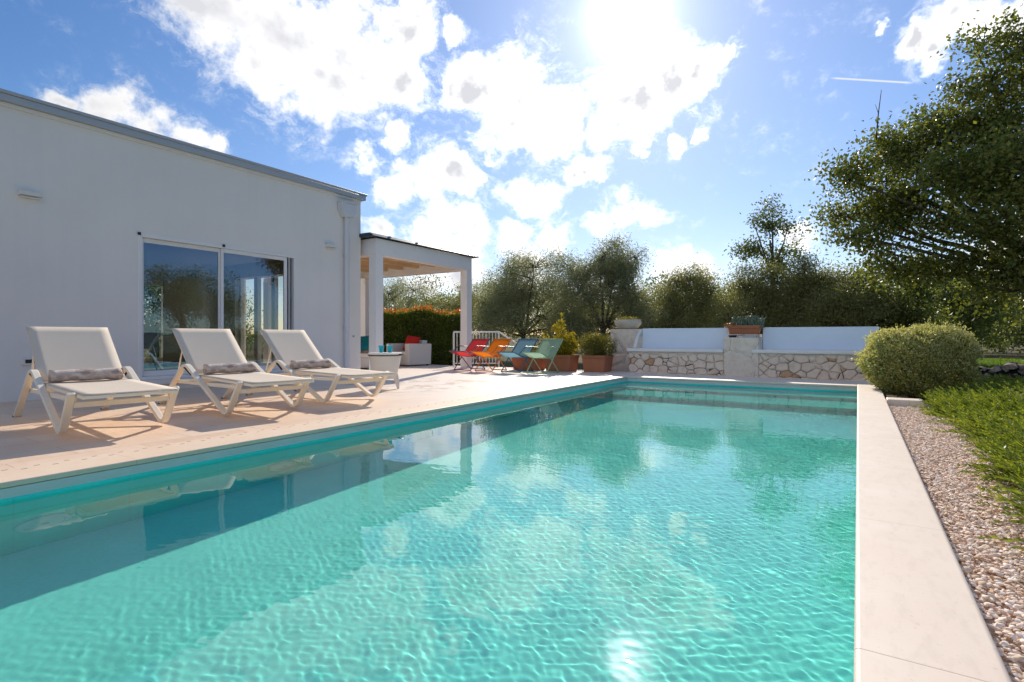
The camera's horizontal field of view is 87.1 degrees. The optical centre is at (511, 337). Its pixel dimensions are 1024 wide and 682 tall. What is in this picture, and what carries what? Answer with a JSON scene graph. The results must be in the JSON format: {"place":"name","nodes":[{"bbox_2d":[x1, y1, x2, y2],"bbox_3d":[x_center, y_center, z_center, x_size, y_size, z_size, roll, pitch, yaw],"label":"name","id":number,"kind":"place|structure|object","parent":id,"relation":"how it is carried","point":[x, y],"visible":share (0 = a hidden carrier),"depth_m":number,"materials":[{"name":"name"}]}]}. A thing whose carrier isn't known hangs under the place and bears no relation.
{"place":"outdoors","nodes":[
{"label":"outdoors","id":0,"kind":"place"},
{"bbox_2d":[0,382,856,681],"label":"pool water","id":1,"kind":"structure","parent":0,"point":[646,532],"depth_m":2.38,"materials":[{"name":"teal liquid"}]},
{"bbox_2d":[0,364,871,469],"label":"deck","id":2,"kind":"structure","parent":0,"point":[30,436],"depth_m":6.33,"materials":[{"name":"stone"}]},
{"bbox_2d":[12,326,178,433],"bbox_3d":[-4.151,0.374,5.333,2.384,0.974,0.839,0,0,39],"label":"sun lounger","id":3,"kind":"object","parent":2,"relation":"on","point":[60,348],"visible":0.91,"depth_m":5.43,"materials":[{"name":"white plastic"}]},
{"bbox_2d":[48,368,122,381],"bbox_3d":[-4.292,0.378,5.433,0.132,0.122,0.593,0,0,39],"label":"towel","id":4,"kind":"object","parent":3,"relation":"on","point":[80,374],"visible":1,"depth_m":5.38,"materials":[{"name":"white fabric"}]},
{"bbox_2d":[158,328,313,414],"bbox_3d":[-3.341,0.374,6.464,2.384,0.974,0.839,0,0,39],"label":"sun lounger","id":5,"kind":"object","parent":2,"relation":"on","point":[199,348],"visible":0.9,"depth_m":6.52,"materials":[{"name":"white plastic"}]},
{"bbox_2d":[203,362,255,373],"bbox_3d":[-3.457,0.378,6.596,0.132,0.122,0.593,0,0,37],"label":"towel","id":6,"kind":"object","parent":5,"relation":"on","point":[227,368],"visible":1,"depth_m":6.54,"materials":[{"name":"white fabric"}]},
{"bbox_2d":[245,329,394,401],"bbox_3d":[-2.708,0.374,7.527,2.384,0.974,0.839,0,0,37],"label":"sun lounger","id":7,"kind":"object","parent":2,"relation":"on","point":[286,347],"visible":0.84,"depth_m":7.58,"materials":[{"name":"white plastic"}]},
{"bbox_2d":[290,359,331,368],"bbox_3d":[-2.847,0.378,7.630,0.132,0.122,0.593,0,0,38],"label":"towel","id":8,"kind":"object","parent":7,"relation":"on","point":[299,364],"visible":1,"depth_m":7.57,"materials":[{"name":"white fabric"}]},
{"bbox_2d":[361,350,368,367],"bbox_3d":[-4.229,0.470,14.483,1.009,0.760,0.929,0,0,-42],"label":"wicker armchair","id":9,"kind":"object","parent":2,"relation":"on","point":[364,359],"visible":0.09,"depth_m":14.23,"materials":[{"name":"white plastic"}]},
{"bbox_2d":[361,335,368,350],"bbox_3d":[-3.942,0.160,14.440,0.437,0.437,0.150,-7,-22,-27],"label":"cushion","id":10,"kind":"object","parent":9,"relation":"on","point":[364,343],"visible":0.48,"depth_m":14.37,"materials":[{"name":"teal fabric"}]},
{"bbox_2d":[263,232,478,369],"bbox_3d":[-3.813,-0.760,14.649,4.350,3.220,3.910,0,0,33],"label":"pergola","id":11,"kind":"object","parent":2,"relation":"on","point":[382,256],"visible":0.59,"depth_m":14.20,"materials":[{"name":"white paint"}]},
{"bbox_2d":[367,352,403,388],"bbox_3d":[-2.091,0.555,8.866,0.560,0.598,0.560,0,0,-32],"label":"drinks table","id":12,"kind":"object","parent":2,"relation":"on","point":[385,361],"visible":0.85,"depth_m":8.67,"materials":[{"name":"white plastic"}]},
{"bbox_2d":[386,340,431,366],"bbox_3d":[-3.098,0.470,16.198,1.009,0.760,0.929,0,0,37],"label":"outdoor sofa","id":13,"kind":"object","parent":2,"relation":"on","point":[419,353],"visible":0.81,"depth_m":15.90,"materials":[{"name":"white fabric"}]},
{"bbox_2d":[402,335,419,349],"bbox_3d":[-3.041,0.190,16.286,0.478,0.478,0.150,9,-18,24],"label":"cushion","id":14,"kind":"object","parent":13,"relation":"on","point":[412,340],"visible":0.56,"depth_m":16.25,"materials":[{"name":"red fabric"}]},
{"bbox_2d":[449,339,489,370],"bbox_3d":[-1.111,0.443,14.001,0.629,0.814,1.025,0,0,36],"label":"folding deck chair","id":15,"kind":"object","parent":2,"relation":"on","point":[474,344],"visible":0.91,"depth_m":14.13,"materials":[{"name":"red fabric"}]},
{"bbox_2d":[453,331,515,366],"bbox_3d":[-0.724,0.588,15.475,1.944,1.524,0.101,0,0,-4],"label":"white railing","id":16,"kind":"object","parent":2,"relation":"on","point":[482,332],"visible":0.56,"depth_m":15.45,"materials":[{"name":"white metal"}]},
{"bbox_2d":[470,339,511,371],"bbox_3d":[-0.539,0.443,13.634,0.628,0.814,1.025,0,0,37],"label":"folding deck chair","id":17,"kind":"object","parent":2,"relation":"on","point":[496,345],"visible":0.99,"depth_m":13.75,"materials":[{"name":"orange fabric"}]},
{"bbox_2d":[496,339,537,372],"bbox_3d":[0.126,0.443,13.207,0.629,0.814,1.025,0,0,36],"label":"folding deck chair","id":18,"kind":"object","parent":2,"relation":"on","point":[521,346],"visible":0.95,"depth_m":13.34,"materials":[{"name":"blue fabric"}]},
{"bbox_2d":[512,357,544,369],"bbox_3d":[0.449,0.650,14.116,0.840,0.400,0.480,0,0,33],"label":"terracotta planter","id":19,"kind":"object","parent":2,"relation":"on","point":[518,363],"visible":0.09,"depth_m":13.93,"materials":[{"name":"ceramic"}]},
{"bbox_2d":[522,339,562,373],"bbox_3d":[0.724,0.443,12.787,0.628,0.814,1.025,0,0,35],"label":"folding deck chair","id":20,"kind":"object","parent":2,"relation":"on","point":[547,348],"visible":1,"depth_m":12.90,"materials":[{"name":"green fabric"}]},
{"bbox_2d":[544,354,578,371],"bbox_3d":[1.249,0.645,13.602,0.760,0.410,0.520,0,0,33],"label":"terracotta planter","id":21,"kind":"object","parent":2,"relation":"on","point":[565,363],"visible":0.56,"depth_m":13.37,"materials":[{"name":"ceramic"}]},
{"bbox_2d":[540,312,579,354],"bbox_3d":[1.211,-0.051,13.624,1.122,1.180,0.652,0,0,33],"label":"golden shrub","id":22,"kind":"object","parent":21,"relation":"on","point":[568,346],"visible":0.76,"depth_m":13.48,"materials":[{"name":"yellow plant"}]},
{"bbox_2d":[581,355,613,371],"bbox_3d":[2.119,0.645,13.329,0.620,0.410,0.560,0,0,33],"label":"terracotta planter","id":23,"kind":"object","parent":2,"relation":"on","point":[597,363],"visible":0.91,"depth_m":13.12,"materials":[{"name":"ceramic"}]},
{"bbox_2d":[577,331,619,356],"bbox_3d":[2.120,0.177,13.306,1.050,0.715,0.933,0,0,33],"label":"potted bush","id":24,"kind":"object","parent":23,"relation":"on","point":[589,346],"visible":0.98,"depth_m":13.20,"materials":[{"name":"green plant"}]},
{"bbox_2d":[610,327,878,380],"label":"stone wall","id":25,"kind":"structure","parent":2,"relation":"on","point":[826,353],"depth_m":11.73,"materials":[{"name":"white stone"}]},
{"bbox_2d":[614,316,643,328],"bbox_3d":[2.998,-0.386,13.874,0.748,0.360,0.723,0,0,-37],"label":"stone bowl","id":26,"kind":"object","parent":25,"relation":"on","point":[633,322],"visible":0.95,"depth_m":13.65,"materials":[{"name":"grey stone"}]},
{"bbox_2d":[728,325,761,333],"bbox_3d":[5.235,-0.166,12.112,0.660,0.200,0.340,0,0,33],"label":"cactus planter","id":27,"kind":"object","parent":25,"relation":"on","point":[746,329],"visible":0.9,"depth_m":11.97,"materials":[{"name":"ceramic"}]},
{"bbox_2d":[723,314,764,327],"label":"succulents","id":28,"kind":"object","parent":27,"relation":"in","point":[747,320],"visible":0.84,"depth_m":12.04,"materials":[{"name":"green plant"}]},
{"bbox_2d":[0,0,1023,334],"label":"sky","id":29,"kind":"structure","parent":0,"point":[481,128],"materials":[{"name":"blue"}]},
{"bbox_2d":[144,335,1023,400],"bbox_3d":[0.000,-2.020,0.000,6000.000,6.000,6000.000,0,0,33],"label":"ground","id":30,"kind":"structure","parent":0,"point":[503,359],"depth_m":28.83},
{"bbox_2d":[144,285,160,357],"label":"olive tree","id":31,"kind":"object","parent":30,"relation":"on","point":[153,291],"visible":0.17,"depth_m":18.81,"materials":[{"name":"green plant"}]},
{"bbox_2d":[0,88,366,401],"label":"house","id":32,"kind":"structure","parent":30,"relation":"on","point":[103,221],"depth_m":8.60,"materials":[{"name":"white paint"}]},
{"bbox_2d":[144,326,158,369],"bbox_3d":[-6.591,0.237,9.538,0.504,0.853,0.462,0,0,18],"label":"dining chair","id":33,"kind":"object","parent":32,"relation":"on","point":[150,336],"visible":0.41,"depth_m":9.52,"materials":[{"name":"white wood"}]},
{"bbox_2d":[144,281,162,361],"bbox_3d":[-9.560,-0.425,14.816,0.100,2.150,1.400,0,0,33],"label":"back window frame","id":34,"kind":"structure","parent":32,"relation":"in","point":[145,282],"depth_m":14.76,"materials":[{"name":"white paint"}]},
{"bbox_2d":[163,279,202,364],"bbox_3d":[-8.105,-0.371,13.287,0.060,2.058,0.900,0,0,33],"label":"inner door","id":35,"kind":"structure","parent":32,"relation":"in","point":[182,299],"depth_m":13.16,"materials":[{"name":"white paint"}]},
{"bbox_2d":[158,333,234,334],"bbox_3d":[-7.068,0.287,11.016,1.000,0.745,2.300,0,0,33],"label":"dining table","id":36,"kind":"object","parent":32,"relation":"on","point":[173,333],"visible":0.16,"depth_m":10.57,"materials":[{"name":"brown wood"}]},
{"bbox_2d":[138,232,295,379],"bbox_3d":[-5.081,-0.481,9.556,0.142,2.302,2.810,0,0,33],"label":"sliding door","id":37,"kind":"structure","parent":32,"relation":"in","point":[142,238],"depth_m":9.47,"materials":[{"name":"white metal"}]},
{"bbox_2d":[145,287,262,355],"bbox_3d":[-12.373,-0.996,21.533,5.040,4.247,4.531,0,0,-35],"label":"olive tree","id":38,"kind":"object","parent":30,"relation":"on","point":[249,331],"visible":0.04,"depth_m":22.12,"materials":[{"name":"green plant"}]},
{"bbox_2d":[383,276,441,311],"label":"olive tree","id":39,"kind":"object","parent":30,"relation":"on","point":[394,301],"visible":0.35,"depth_m":27.91,"materials":[{"name":"green plant"}]},
{"bbox_2d":[383,304,460,365],"bbox_3d":[-4.304,-0.101,18.026,5.996,2.102,1.251,0,0,7],"label":"hedge","id":40,"kind":"object","parent":30,"relation":"on","point":[436,329],"visible":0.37,"depth_m":17.50,"materials":[{"name":"plant"}]},
{"bbox_2d":[383,274,472,319],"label":"distant tree","id":41,"kind":"object","parent":30,"relation":"on","point":[435,286],"visible":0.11,"depth_m":42.52,"materials":[{"name":"green plant"}]},
{"bbox_2d":[416,270,491,324],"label":"olive tree","id":42,"kind":"object","parent":30,"relation":"on","point":[456,303],"visible":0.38,"depth_m":30.30,"materials":[{"name":"green plant"}]},
{"bbox_2d":[447,269,551,344],"bbox_3d":[-0.870,-1.951,37.050,8.159,6.102,9.429,0,0,-39],"label":"distant tree","id":43,"kind":"object","parent":30,"relation":"on","point":[514,337],"visible":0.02,"depth_m":36.20,"materials":[{"name":"green plant"}]},
{"bbox_2d":[472,242,585,357],"bbox_3d":[0.377,-1.376,23.266,7.161,5.252,4.592,0,0,33],"label":"olive tree","id":44,"kind":"object","parent":30,"relation":"on","point":[499,311],"visible":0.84,"depth_m":22.82,"materials":[{"name":"green plant"}]},
{"bbox_2d":[529,273,607,350],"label":"distant tree","id":45,"kind":"object","parent":30,"relation":"on","point":[560,295],"visible":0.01,"depth_m":37.39,"materials":[{"name":"green plant"}]},
{"bbox_2d":[540,223,674,353],"bbox_3d":[3.612,-1.571,20.977,5.648,5.341,4.066,0,0,33],"label":"olive tree","id":46,"kind":"object","parent":30,"relation":"on","point":[617,271],"visible":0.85,"depth_m":20.32,"materials":[{"name":"green plant"}]},
{"bbox_2d":[604,266,722,330],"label":"distant tree","id":47,"kind":"object","parent":30,"relation":"on","point":[647,279],"depth_m":31.71,"materials":[{"name":"green plant"}]},
{"bbox_2d":[644,252,737,327],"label":"olive tree","id":48,"kind":"object","parent":30,"relation":"on","point":[698,287],"visible":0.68,"depth_m":20.11,"materials":[{"name":"green plant"}]},
{"bbox_2d":[688,273,768,332],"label":"distant tree","id":49,"kind":"object","parent":30,"relation":"on","point":[726,292],"visible":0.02,"depth_m":32.85,"materials":[{"name":"green plant"}]},
{"bbox_2d":[686,252,838,336],"bbox_3d":[8.688,-0.922,18.323,5.163,4.044,3.564,0,0,33],"label":"olive tree","id":50,"kind":"object","parent":30,"relation":"on","point":[748,296],"visible":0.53,"depth_m":18.01,"materials":[{"name":"green plant"}]},
{"bbox_2d":[722,191,814,307],"bbox_3d":[9.575,-2.333,20.157,3.150,6.866,2.404,0,0,33],"label":"slim oak tree","id":51,"kind":"object","parent":30,"relation":"on","point":[769,225],"visible":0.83,"depth_m":20.06,"materials":[{"name":"green plant"}]},
{"bbox_2d":[757,239,913,328],"bbox_3d":[10.152,-0.959,16.966,3.901,4.118,4.096,0,0,-20],"label":"olive tree","id":52,"kind":"object","parent":30,"relation":"on","point":[821,285],"visible":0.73,"depth_m":16.37,"materials":[{"name":"green plant"}]},
{"bbox_2d":[850,266,901,290],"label":"distant tree","id":53,"kind":"object","parent":30,"relation":"on","point":[870,276],"depth_m":29.38,"materials":[{"name":"green plant"}]},
{"bbox_2d":[817,253,969,364],"bbox_3d":[11.638,-0.761,16.786,4.235,3.721,3.332,0,0,33],"label":"oak tree","id":54,"kind":"object","parent":30,"relation":"on","point":[916,312],"visible":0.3,"depth_m":16.19,"materials":[{"name":"green plant"}]},
{"bbox_2d":[776,3,1023,325],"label":"oak tree","id":55,"kind":"object","parent":30,"relation":"on","point":[982,168],"visible":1,"depth_m":12.08,"materials":[{"name":"green plant"}]},
{"bbox_2d":[897,258,1023,359],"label":"oak tree","id":56,"kind":"object","parent":30,"relation":"on","point":[980,325],"visible":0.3,"depth_m":17.94,"materials":[{"name":"green plant"}]},
{"bbox_2d":[903,358,1023,367],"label":"lawn","id":57,"kind":"structure","parent":30,"relation":"on","point":[995,362],"depth_m":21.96,"materials":[{"name":"plant"}]},
{"bbox_2d":[920,295,1013,345],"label":"distant tree","id":58,"kind":"object","parent":30,"relation":"on","point":[963,314],"visible":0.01,"depth_m":30.44,"materials":[{"name":"green plant"}]},
{"bbox_2d":[939,308,1023,352],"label":"distant tree","id":59,"kind":"object","parent":30,"relation":"on","point":[1002,342],"depth_m":34.41,"materials":[{"name":"green plant"}]},
{"bbox_2d":[953,362,1023,380],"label":"stone wall","id":60,"kind":"structure","parent":30,"relation":"on","point":[1010,369],"depth_m":10.68,"materials":[{"name":"grey stone"}]},
{"bbox_2d":[972,270,1023,353],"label":"oak tree","id":61,"kind":"object","parent":30,"relation":"on","point":[1019,333],"visible":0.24,"depth_m":24.85,"materials":[{"name":"green plant"}]},
{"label":"planting bed","id":62,"kind":"structure","parent":30,"relation":"on","visible":0},
{"bbox_2d":[850,317,985,399],"bbox_3d":[6.379,0.353,8.524,1.739,1.370,1.570,0,0,33],"label":"rounded bush","id":63,"kind":"object","parent":62,"relation":"on","point":[960,360],"visible":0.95,"depth_m":8.13,"materials":[{"name":"green plant"}]},
{"bbox_2d":[909,371,1023,549],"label":"juniper","id":64,"kind":"object","parent":62,"relation":"on","point":[990,412],"visible":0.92,"depth_m":4.58,"materials":[{"name":"green plant"}]},
{"bbox_2d":[886,397,923,406],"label":"kerb block","id":65,"kind":"structure","parent":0,"point":[898,401],"depth_m":7.05,"materials":[{"name":"concrete"}]},
{"bbox_2d":[888,402,1023,681],"bbox_3d":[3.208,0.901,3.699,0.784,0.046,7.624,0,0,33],"label":"gravel","id":66,"kind":"structure","parent":0,"point":[1012,561],"depth_m":2.60,"materials":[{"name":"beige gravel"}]},
{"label":"coping base","id":67,"kind":"structure","parent":0,"visible":0},
{"bbox_2d":[854,384,1011,681],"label":"coping","id":68,"kind":"object","parent":67,"relation":"on","point":[918,616],"visible":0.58,"depth_m":1.83,"materials":[{"name":"stone"}]},
{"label":"pool floor","id":69,"kind":"structure","parent":0,"visible":0},
{"bbox_2d":[0,381,856,502],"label":"pool wall","id":70,"kind":"structure","parent":69,"relation":"on","point":[121,478],"depth_m":4.63,"materials":[{"name":"teal tile"}]},
{"bbox_2d":[0,378,856,498],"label":"pool rim","id":71,"kind":"object","parent":70,"relation":"on","point":[20,490],"visible":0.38,"depth_m":4.62,"materials":[{"name":"tile"}]},
{"bbox_2d":[0,376,626,488],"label":"coping","id":72,"kind":"object","parent":71,"relation":"on","point":[22,475],"visible":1,"depth_m":4.40,"materials":[{"name":"beige stone"}]},
{"bbox_2d":[610,375,856,387],"bbox_3d":[4.154,0.862,10.734,4.589,0.036,0.348,0,0,33],"label":"coping","id":73,"kind":"object","parent":71,"relation":"on","point":[754,381],"visible":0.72,"depth_m":10.38,"materials":[{"name":"stone"}]}
]}

